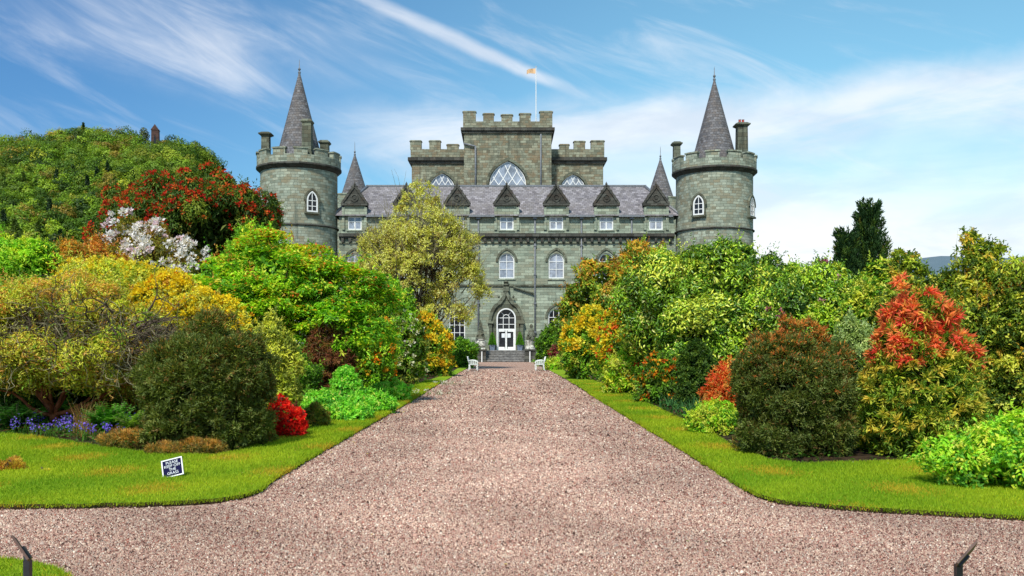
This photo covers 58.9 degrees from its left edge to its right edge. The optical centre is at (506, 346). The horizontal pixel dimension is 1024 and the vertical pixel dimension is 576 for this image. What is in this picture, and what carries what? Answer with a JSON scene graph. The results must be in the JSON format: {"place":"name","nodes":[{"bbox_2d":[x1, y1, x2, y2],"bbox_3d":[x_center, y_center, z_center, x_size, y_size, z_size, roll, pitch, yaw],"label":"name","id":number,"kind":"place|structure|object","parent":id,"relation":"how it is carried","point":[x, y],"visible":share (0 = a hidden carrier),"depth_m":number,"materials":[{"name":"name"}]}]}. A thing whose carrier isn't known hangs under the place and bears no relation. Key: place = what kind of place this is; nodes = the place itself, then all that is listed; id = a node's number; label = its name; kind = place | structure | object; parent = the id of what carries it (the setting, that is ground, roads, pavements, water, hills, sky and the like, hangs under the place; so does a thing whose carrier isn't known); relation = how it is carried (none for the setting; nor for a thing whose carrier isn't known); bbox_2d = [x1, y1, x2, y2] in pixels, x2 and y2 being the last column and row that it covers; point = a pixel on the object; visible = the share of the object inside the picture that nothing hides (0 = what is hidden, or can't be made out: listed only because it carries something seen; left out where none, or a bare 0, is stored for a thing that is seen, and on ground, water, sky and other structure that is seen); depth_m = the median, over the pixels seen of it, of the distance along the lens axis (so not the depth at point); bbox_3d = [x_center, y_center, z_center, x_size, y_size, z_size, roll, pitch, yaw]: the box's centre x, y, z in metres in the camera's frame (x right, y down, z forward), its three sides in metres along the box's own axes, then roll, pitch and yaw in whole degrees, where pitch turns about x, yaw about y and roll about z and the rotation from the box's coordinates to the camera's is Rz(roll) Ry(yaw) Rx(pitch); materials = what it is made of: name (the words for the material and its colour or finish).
{"place":"outdoors","nodes":[
{"label":"outdoors","id":0,"kind":"place"},
{"bbox_2d":[0,559,64,575],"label":"lawn","id":1,"kind":"structure","parent":0,"point":[20,569],"depth_m":6.27,"materials":[{"name":"plant"}]},
{"bbox_2d":[11,535,32,575],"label":"information plaque","id":2,"kind":"object","parent":1,"relation":"on","point":[27,564],"visible":1,"depth_m":4.98,"materials":[{"name":"black metal"}]},
{"bbox_2d":[0,367,468,509],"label":"lawn","id":3,"kind":"structure","parent":0,"point":[444,378],"depth_m":9.57,"materials":[{"name":"plant"}]},
{"bbox_2d":[0,454,27,469],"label":"heather","id":4,"kind":"object","parent":3,"relation":"on","point":[13,462],"visible":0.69,"depth_m":11.34,"materials":[{"name":"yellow plant"}]},
{"bbox_2d":[161,456,183,476],"bbox_3d":[-3.940,1.498,10.748,0.250,0.332,0.099,-14,1,-3],"label":"lawn sign","id":5,"kind":"object","parent":3,"relation":"on","point":[172,467],"visible":1,"depth_m":10.74,"materials":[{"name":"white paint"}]},
{"bbox_2d":[324,396,377,420],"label":"leafy perennial","id":6,"kind":"object","parent":3,"relation":"on","point":[343,409],"visible":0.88,"depth_m":18.72,"materials":[{"name":"green plant"}]},
{"bbox_2d":[345,385,399,413],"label":"leafy perennial","id":7,"kind":"object","parent":3,"relation":"on","point":[382,401],"visible":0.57,"depth_m":21.29,"materials":[{"name":"green plant"}]},
{"bbox_2d":[368,376,413,402],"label":"leafy perennial","id":8,"kind":"object","parent":3,"relation":"on","point":[399,390],"visible":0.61,"depth_m":25.29,"materials":[{"name":"green plant"}]},
{"bbox_2d":[452,348,474,367],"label":"shrub","id":9,"kind":"object","parent":3,"relation":"on","point":[461,357],"visible":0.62,"depth_m":66.44,"materials":[{"name":"green plant"}]},
{"bbox_2d":[0,362,1023,575],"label":"gravel path","id":10,"kind":"structure","parent":0,"point":[506,365],"depth_m":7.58,"materials":[{"name":"gravel"}]},
{"bbox_2d":[475,320,486,361],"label":"stone monument","id":11,"kind":"object","parent":10,"relation":"on","point":[480,337],"visible":0.92,"depth_m":90.74,"materials":[{"name":"grey stone"}]},
{"bbox_2d":[10,392,1007,575],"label":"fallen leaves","id":12,"kind":"object","parent":10,"relation":"on","point":[508,450],"visible":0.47,"depth_m":12.76,"materials":[{"name":"brown plant"}]},
{"bbox_2d":[524,324,535,361],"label":"stone monument","id":13,"kind":"object","parent":10,"relation":"on","point":[530,341],"visible":0.88,"depth_m":90.75,"materials":[{"name":"grey stone"}]},
{"bbox_2d":[535,356,545,370],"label":"garden bench","id":14,"kind":"object","parent":10,"relation":"on","point":[540,362],"visible":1,"depth_m":57.75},
{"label":"lawn","id":15,"kind":"structure","parent":10,"relation":"on","visible":0},
{"bbox_2d":[954,541,977,575],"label":"information plaque","id":16,"kind":"object","parent":15,"relation":"on","point":[960,562],"visible":1,"depth_m":4.95,"materials":[{"name":"black metal"}]},
{"bbox_2d":[0,0,1023,265],"label":"sky","id":17,"kind":"structure","parent":0,"point":[916,107],"materials":[{"name":"blue"}]},
{"bbox_2d":[0,366,1023,575],"bbox_3d":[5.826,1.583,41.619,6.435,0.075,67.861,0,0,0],"label":"lawn","id":18,"kind":"structure","parent":0,"point":[560,373],"depth_m":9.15,"materials":[{"name":"plant"}]},
{"bbox_2d":[542,354,563,369],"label":"shrub","id":19,"kind":"object","parent":18,"relation":"on","point":[552,363],"visible":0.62,"depth_m":59.45,"materials":[{"name":"green plant"}]},
{"bbox_2d":[567,370,933,462],"bbox_3d":[31.650,1.587,51.113,56.700,0.065,81.774,0,0,0],"label":"flower bed","id":20,"kind":"object","parent":18,"relation":"in","point":[864,456],"visible":0.02,"depth_m":12.77,"materials":[{"name":"soil"}]},
{"bbox_2d":[533,322,560,365],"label":"shrub","id":21,"kind":"object","parent":20,"relation":"on","point":[546,340],"visible":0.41,"depth_m":71.38,"materials":[{"name":"green plant"}]},
{"bbox_2d":[546,343,561,359],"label":"azalea","id":22,"kind":"object","parent":20,"relation":"on","point":[553,351],"visible":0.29,"depth_m":64.63,"materials":[{"name":"red plant"}]},
{"bbox_2d":[556,301,612,379],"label":"azalea","id":23,"kind":"object","parent":20,"relation":"on","point":[576,339],"visible":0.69,"depth_m":42.19,"materials":[{"name":"yellow plant"}]},
{"bbox_2d":[551,232,665,359],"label":"maple","id":24,"kind":"object","parent":20,"relation":"on","point":[589,285],"visible":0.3,"depth_m":47.25,"materials":[{"name":"green plant"}]},
{"bbox_2d":[597,341,644,394],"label":"azalea","id":25,"kind":"object","parent":20,"relation":"on","point":[623,362],"visible":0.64,"depth_m":28.62,"materials":[{"name":"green plant"}]},
{"bbox_2d":[590,297,651,387],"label":"azalea","id":26,"kind":"object","parent":20,"relation":"on","point":[609,339],"visible":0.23,"depth_m":30.60,"materials":[{"name":"yellow plant"}]},
{"bbox_2d":[631,349,679,404],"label":"azalea","id":27,"kind":"object","parent":20,"relation":"on","point":[659,372],"visible":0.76,"depth_m":24.16,"materials":[{"name":"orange plant"}]},
{"bbox_2d":[658,395,685,409],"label":"daffodil leaves","id":28,"kind":"object","parent":20,"relation":"on","point":[665,401],"visible":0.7,"depth_m":22.31,"materials":[{"name":"green plant"}]},
{"bbox_2d":[670,396,694,414],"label":"daffodil leaves","id":29,"kind":"object","parent":20,"relation":"on","point":[683,403],"visible":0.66,"depth_m":20.60,"materials":[{"name":"green plant"}]},
{"bbox_2d":[671,337,721,408],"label":"shrub","id":30,"kind":"object","parent":20,"relation":"on","point":[693,365],"visible":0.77,"depth_m":22.27,"materials":[{"name":"green plant"}]},
{"bbox_2d":[596,225,813,391],"bbox_3d":[6.343,-0.971,27.444,6.299,5.457,5.274,0,0,-28],"label":"rhododendron","id":31,"kind":"object","parent":20,"relation":"on","point":[666,301],"visible":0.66,"depth_m":26.49,"materials":[{"name":"green plant"}]},
{"bbox_2d":[679,396,738,435],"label":"shrub","id":32,"kind":"object","parent":20,"relation":"on","point":[715,415],"visible":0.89,"depth_m":15.91,"materials":[{"name":"green plant"}]},
{"bbox_2d":[696,354,736,410],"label":"shrub","id":33,"kind":"object","parent":20,"relation":"on","point":[717,386],"visible":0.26,"depth_m":17.40,"materials":[{"name":"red plant"}]},
{"bbox_2d":[725,311,864,458],"bbox_3d":[4.184,0.596,13.204,2.059,2.241,1.748,0,0,0],"label":"holly bush","id":34,"kind":"object","parent":20,"relation":"on","point":[795,389],"visible":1,"depth_m":12.70,"materials":[{"name":"green plant"}]},
{"bbox_2d":[755,248,883,341],"bbox_3d":[8.266,-0.240,23.950,4.036,4.788,3.523,0,0,0],"label":"rhododendron","id":35,"kind":"object","parent":20,"relation":"on","point":[815,287],"visible":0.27,"depth_m":23.36,"materials":[{"name":"green plant"}]},
{"bbox_2d":[829,225,864,279],"bbox_3d":[14.604,-1.763,39.023,1.769,6.838,1.908,0,0,25],"label":"cypress","id":36,"kind":"object","parent":20,"relation":"on","point":[846,244],"visible":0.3,"depth_m":38.66,"materials":[{"name":"green plant"}]},
{"bbox_2d":[831,309,886,391],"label":"shrub","id":37,"kind":"object","parent":20,"relation":"on","point":[857,337],"visible":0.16,"depth_m":16.31,"materials":[{"name":"green plant"}]},
{"bbox_2d":[828,250,902,336],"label":"hedge shrub","id":38,"kind":"object","parent":20,"relation":"on","point":[874,278],"visible":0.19,"depth_m":21.70,"materials":[{"name":"green plant"}]},
{"bbox_2d":[850,196,893,270],"bbox_3d":[15.979,-2.470,39.921,2.503,8.248,3.185,0,0,0],"label":"cypress","id":39,"kind":"object","parent":20,"relation":"on","point":[867,221],"visible":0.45,"depth_m":39.61,"materials":[{"name":"green plant"}]},
{"bbox_2d":[852,401,898,449],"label":"shrub","id":40,"kind":"object","parent":20,"relation":"on","point":[859,444],"visible":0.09,"depth_m":13.64,"materials":[{"name":"green plant"}]},
{"bbox_2d":[863,247,940,386],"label":"hedge shrub","id":41,"kind":"object","parent":20,"relation":"on","point":[909,262],"visible":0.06,"depth_m":18.39,"materials":[{"name":"green plant"}]},
{"bbox_2d":[854,269,993,458],"bbox_3d":[5.904,0.319,12.870,1.912,2.854,1.706,0,0,0],"label":"pieris bush","id":42,"kind":"object","parent":20,"relation":"on","point":[945,378],"visible":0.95,"depth_m":12.51,"materials":[{"name":"green plant"}]},
{"bbox_2d":[916,225,1020,419],"bbox_3d":[8.695,-0.235,16.995,2.072,4.069,1.803,0,0,0],"label":"hedge shrub","id":43,"kind":"object","parent":20,"relation":"on","point":[971,282],"visible":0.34,"depth_m":16.60,"materials":[{"name":"green plant"}]},
{"bbox_2d":[975,250,1023,432],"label":"hedge shrub","id":44,"kind":"object","parent":20,"relation":"on","point":[1012,290],"visible":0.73,"depth_m":16.17,"materials":[{"name":"green plant"}]},
{"bbox_2d":[903,396,1023,489],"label":"leafy perennial","id":45,"kind":"object","parent":18,"relation":"on","point":[991,449],"visible":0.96,"depth_m":9.92,"materials":[{"name":"green plant"}]},
{"bbox_2d":[909,256,1019,277],"bbox_3d":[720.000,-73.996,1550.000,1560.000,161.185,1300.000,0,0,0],"label":"distant hill","id":46,"kind":"structure","parent":0,"point":[936,262],"depth_m":1432.75,"materials":[{"name":"blue"}]},
{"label":"hill","id":47,"kind":"structure","parent":0,"visible":0},
{"bbox_2d":[0,125,237,273],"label":"wood","id":48,"kind":"object","parent":47,"relation":"on","point":[47,177],"visible":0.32,"depth_m":437.97,"materials":[{"name":"green plant"}]},
{"bbox_2d":[138,127,149,144],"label":"tree","id":49,"kind":"object","parent":47,"relation":"on","point":[144,134],"visible":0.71,"depth_m":514.87,"materials":[{"name":"green plant"}]},
{"bbox_2d":[151,124,159,144],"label":"watchtower","id":50,"kind":"structure","parent":47,"relation":"on","point":[155,133],"depth_m":512.02,"materials":[{"name":"brown stone"}]},
{"label":"ground","id":51,"kind":"structure","parent":0,"visible":0},
{"bbox_2d":[0,367,458,453],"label":"flower bed","id":52,"kind":"object","parent":51,"relation":"on","point":[89,441],"visible":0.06,"depth_m":15.96,"materials":[{"name":"soil"}]},
{"bbox_2d":[0,403,44,431],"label":"fern","id":53,"kind":"object","parent":52,"relation":"on","point":[8,415],"visible":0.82,"depth_m":16.29,"materials":[{"name":"green plant"}]},
{"bbox_2d":[10,416,42,434],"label":"bluebell clump","id":54,"kind":"object","parent":52,"relation":"on","point":[24,428],"visible":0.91,"depth_m":15.88,"materials":[{"name":"purple plant"}]},
{"bbox_2d":[0,223,65,288],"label":"shrub","id":55,"kind":"object","parent":52,"relation":"on","point":[31,255],"visible":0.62,"depth_m":24.66,"materials":[{"name":"green plant"}]},
{"bbox_2d":[32,419,68,436],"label":"bluebell clump","id":56,"kind":"object","parent":52,"relation":"on","point":[49,429],"visible":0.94,"depth_m":15.53,"materials":[{"name":"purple plant"}]},
{"bbox_2d":[18,397,88,426],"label":"hosta","id":57,"kind":"object","parent":52,"relation":"on","point":[65,406],"visible":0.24,"depth_m":17.57,"materials":[{"name":"green plant"}]},
{"bbox_2d":[0,320,107,422],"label":"shrub","id":58,"kind":"object","parent":52,"relation":"on","point":[10,400],"visible":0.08,"depth_m":18.01,"materials":[{"name":"green plant"}]},
{"bbox_2d":[56,418,91,436],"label":"bluebell clump","id":59,"kind":"object","parent":52,"relation":"on","point":[69,422],"visible":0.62,"depth_m":15.59,"materials":[{"name":"purple plant"}]},
{"bbox_2d":[70,397,101,438],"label":"grass tuft","id":60,"kind":"object","parent":52,"relation":"on","point":[82,421],"visible":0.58,"depth_m":15.54,"materials":[{"name":"green plant"}]},
{"bbox_2d":[68,421,104,440],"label":"bluebell clump","id":61,"kind":"object","parent":52,"relation":"on","point":[84,431],"visible":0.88,"depth_m":14.99,"materials":[{"name":"green plant"}]},
{"bbox_2d":[44,230,130,274],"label":"shrub","id":62,"kind":"object","parent":52,"relation":"on","point":[67,247],"visible":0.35,"depth_m":25.62,"materials":[{"name":"orange plant"}]},
{"bbox_2d":[0,251,193,427],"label":"shrub","id":63,"kind":"object","parent":52,"relation":"on","point":[37,337],"visible":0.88,"depth_m":16.33,"materials":[{"name":"yellow plant"}]},
{"bbox_2d":[37,245,172,329],"bbox_3d":[-9.274,-0.360,20.811,4.100,4.052,2.998,0,0,-21],"label":"azalea","id":64,"kind":"object","parent":52,"relation":"on","point":[123,269],"visible":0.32,"depth_m":20.19,"materials":[{"name":"yellow plant"}]},
{"bbox_2d":[81,402,134,432],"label":"fern","id":65,"kind":"object","parent":52,"relation":"on","point":[99,417],"visible":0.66,"depth_m":15.44,"materials":[{"name":"green plant"}]},
{"bbox_2d":[93,422,124,442],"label":"bluebell clump","id":66,"kind":"object","parent":52,"relation":"on","point":[107,428],"visible":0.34,"depth_m":14.80,"materials":[{"name":"purple plant"}]},
{"bbox_2d":[95,425,142,448],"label":"heather","id":67,"kind":"object","parent":52,"relation":"on","point":[118,436],"visible":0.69,"depth_m":13.75,"materials":[{"name":"brown plant"}]},
{"bbox_2d":[112,410,143,429],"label":"fern","id":68,"kind":"object","parent":52,"relation":"on","point":[131,423],"visible":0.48,"depth_m":15.05,"materials":[{"name":"green plant"}]},
{"bbox_2d":[80,207,210,277],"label":"rhododendron","id":69,"kind":"object","parent":52,"relation":"on","point":[155,241],"visible":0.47,"depth_m":27.98,"materials":[{"name":"white plant"}]},
{"bbox_2d":[141,439,187,454],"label":"heather","id":70,"kind":"object","parent":52,"relation":"on","point":[164,446],"visible":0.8,"depth_m":12.98,"materials":[{"name":"brown plant"}]},
{"bbox_2d":[93,261,261,422],"bbox_3d":[-6.507,0.185,18.101,3.527,3.769,3.065,0,0,-41],"label":"azalea","id":71,"kind":"object","parent":52,"relation":"on","point":[180,285],"visible":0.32,"depth_m":17.64,"materials":[{"name":"yellow plant"}]},
{"bbox_2d":[81,152,288,262],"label":"rhododendron","id":72,"kind":"object","parent":52,"relation":"on","point":[217,206],"visible":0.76,"depth_m":40.08,"materials":[{"name":"red plant"}]},
{"bbox_2d":[122,304,280,450],"bbox_3d":[-4.585,0.563,13.902,2.035,2.434,2.065,0,0,39],"label":"holly bush","id":73,"kind":"object","parent":52,"relation":"on","point":[200,377],"visible":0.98,"depth_m":13.38,"materials":[{"name":"green plant"}]},
{"bbox_2d":[178,435,228,454],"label":"heather","id":74,"kind":"object","parent":52,"relation":"on","point":[208,445],"visible":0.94,"depth_m":13.08,"materials":[{"name":"brown plant"}]},
{"bbox_2d":[220,216,288,262],"bbox_3d":[-9.966,-1.775,35.931,2.826,6.891,2.549,0,0,-39],"label":"tree","id":75,"kind":"object","parent":52,"relation":"on","point":[240,230],"visible":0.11,"depth_m":35.61,"materials":[{"name":"green plant"}]},
{"bbox_2d":[265,424,278,442],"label":"shrub","id":76,"kind":"object","parent":52,"relation":"on","point":[272,436],"visible":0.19,"depth_m":14.54,"materials":[{"name":"green plant"}]},
{"bbox_2d":[241,305,311,426],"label":"shrub","id":77,"kind":"object","parent":52,"relation":"on","point":[280,342],"visible":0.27,"depth_m":16.36,"materials":[{"name":"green plant"}]},
{"bbox_2d":[266,393,309,436],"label":"azalea","id":78,"kind":"object","parent":52,"relation":"on","point":[292,418],"visible":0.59,"depth_m":15.38,"materials":[{"name":"red plant"}]},
{"bbox_2d":[184,215,419,356],"bbox_3d":[-6.029,-1.015,24.812,7.394,5.370,4.743,0,0,0],"label":"japanese maple","id":79,"kind":"object","parent":52,"relation":"on","point":[300,284],"visible":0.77,"depth_m":23.77,"materials":[{"name":"green plant"}]},
{"bbox_2d":[291,335,328,397],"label":"shrub","id":80,"kind":"object","parent":52,"relation":"on","point":[312,379],"visible":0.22,"depth_m":21.83,"materials":[{"name":"green plant"}]},
{"bbox_2d":[302,400,330,426],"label":"shrub","id":81,"kind":"object","parent":52,"relation":"on","point":[317,415],"visible":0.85,"depth_m":17.27,"materials":[{"name":"green plant"}]},
{"bbox_2d":[299,386,346,409],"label":"leafy perennial","id":82,"kind":"object","parent":52,"relation":"on","point":[324,396],"visible":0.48,"depth_m":19.98,"materials":[{"name":"green plant"}]},
{"bbox_2d":[300,320,361,390],"bbox_3d":[-4.659,0.521,23.494,1.959,2.560,1.730,0,0,0],"label":"maple","id":83,"kind":"object","parent":52,"relation":"on","point":[320,340],"visible":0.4,"depth_m":23.18,"materials":[{"name":"brown plant"}]},
{"bbox_2d":[328,364,363,398],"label":"leafy perennial","id":84,"kind":"object","parent":52,"relation":"on","point":[344,380],"visible":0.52,"depth_m":22.00,"materials":[{"name":"green plant"}]},
{"bbox_2d":[337,303,404,389],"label":"azalea","id":85,"kind":"object","parent":52,"relation":"on","point":[379,364],"visible":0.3,"depth_m":30.44,"materials":[{"name":"green plant"}]},
{"bbox_2d":[375,269,417,320],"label":"tree","id":86,"kind":"object","parent":52,"relation":"on","point":[411,304],"visible":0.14,"depth_m":44.62,"materials":[{"name":"green plant"}]},
{"bbox_2d":[389,308,431,383],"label":"rhododendron","id":87,"kind":"object","parent":52,"relation":"on","point":[412,356],"visible":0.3,"depth_m":36.42,"materials":[{"name":"green plant"}]},
{"bbox_2d":[344,169,494,327],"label":"blossom tree","id":88,"kind":"object","parent":52,"relation":"on","point":[412,258],"visible":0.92,"depth_m":60.73,"materials":[{"name":"yellow plant"}]},
{"bbox_2d":[415,308,457,375],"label":"azalea","id":89,"kind":"object","parent":52,"relation":"on","point":[440,359],"visible":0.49,"depth_m":46.37,"materials":[{"name":"yellow plant"}]},
{"bbox_2d":[446,335,480,364],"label":"shrub","id":90,"kind":"object","parent":52,"relation":"on","point":[464,344],"visible":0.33,"depth_m":75.36,"materials":[{"name":"green plant"}]},
{"bbox_2d":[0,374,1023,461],"bbox_3d":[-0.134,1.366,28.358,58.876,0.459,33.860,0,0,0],"label":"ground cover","id":91,"kind":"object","parent":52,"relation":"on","point":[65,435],"visible":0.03,"depth_m":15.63,"materials":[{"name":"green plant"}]},
{"bbox_2d":[256,60,757,361],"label":"castle","id":92,"kind":"structure","parent":51,"relation":"on","point":[540,213],"depth_m":94.44,"materials":[{"name":"grey stone"}]},
{"bbox_2d":[344,248,359,261],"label":"window","id":93,"kind":"structure","parent":92,"relation":"in","point":[354,257],"depth_m":94.56,"materials":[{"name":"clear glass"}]},
{"bbox_2d":[346,216,362,230],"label":"window","id":94,"kind":"structure","parent":92,"relation":"in","point":[356,221],"depth_m":94.59,"materials":[{"name":"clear glass"}]},
{"bbox_2d":[446,303,464,338],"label":"window","id":95,"kind":"structure","parent":92,"relation":"in","point":[458,330],"depth_m":94.63,"materials":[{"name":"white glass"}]},
{"bbox_2d":[488,332,496,349],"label":"potted topiary","id":96,"kind":"object","parent":92,"relation":"on","point":[493,343],"visible":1,"depth_m":93.26,"materials":[{"name":"green plant"}]},
{"bbox_2d":[496,248,516,279],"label":"window","id":97,"kind":"structure","parent":92,"relation":"in","point":[506,261],"depth_m":94.59,"materials":[{"name":"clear glass"}]},
{"bbox_2d":[497,308,515,349],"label":"door","id":98,"kind":"structure","parent":92,"relation":"in","point":[506,318],"depth_m":94.59,"materials":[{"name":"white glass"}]},
{"bbox_2d":[499,216,514,230],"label":"window","id":99,"kind":"structure","parent":92,"relation":"in","point":[506,222],"depth_m":94.59,"materials":[{"name":"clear glass"}]},
{"bbox_2d":[516,332,524,349],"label":"potted topiary","id":100,"kind":"object","parent":92,"relation":"on","point":[519,346],"visible":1,"depth_m":93.26,"materials":[{"name":"green plant"}]},
{"bbox_2d":[545,304,560,327],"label":"window","id":101,"kind":"structure","parent":92,"relation":"in","point":[552,314],"depth_m":94.59,"materials":[{"name":"clear glass"}]},
{"bbox_2d":[548,216,563,230],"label":"window","id":102,"kind":"structure","parent":92,"relation":"in","point":[555,222],"depth_m":94.59,"materials":[{"name":"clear glass"}]},
{"bbox_2d":[545,248,566,279],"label":"window","id":103,"kind":"structure","parent":92,"relation":"in","point":[556,261],"depth_m":94.63,"materials":[{"name":"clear glass"}]},
{"bbox_2d":[598,216,614,230],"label":"window","id":104,"kind":"structure","parent":92,"relation":"in","point":[605,222],"depth_m":94.59,"materials":[{"name":"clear glass"}]},
{"bbox_2d":[596,248,616,278],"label":"window","id":105,"kind":"structure","parent":92,"relation":"in","point":[602,256],"depth_m":94.56,"materials":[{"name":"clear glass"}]},
{"bbox_2d":[648,216,663,230],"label":"window","id":106,"kind":"structure","parent":92,"relation":"in","point":[655,222],"depth_m":94.59,"materials":[{"name":"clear glass"}]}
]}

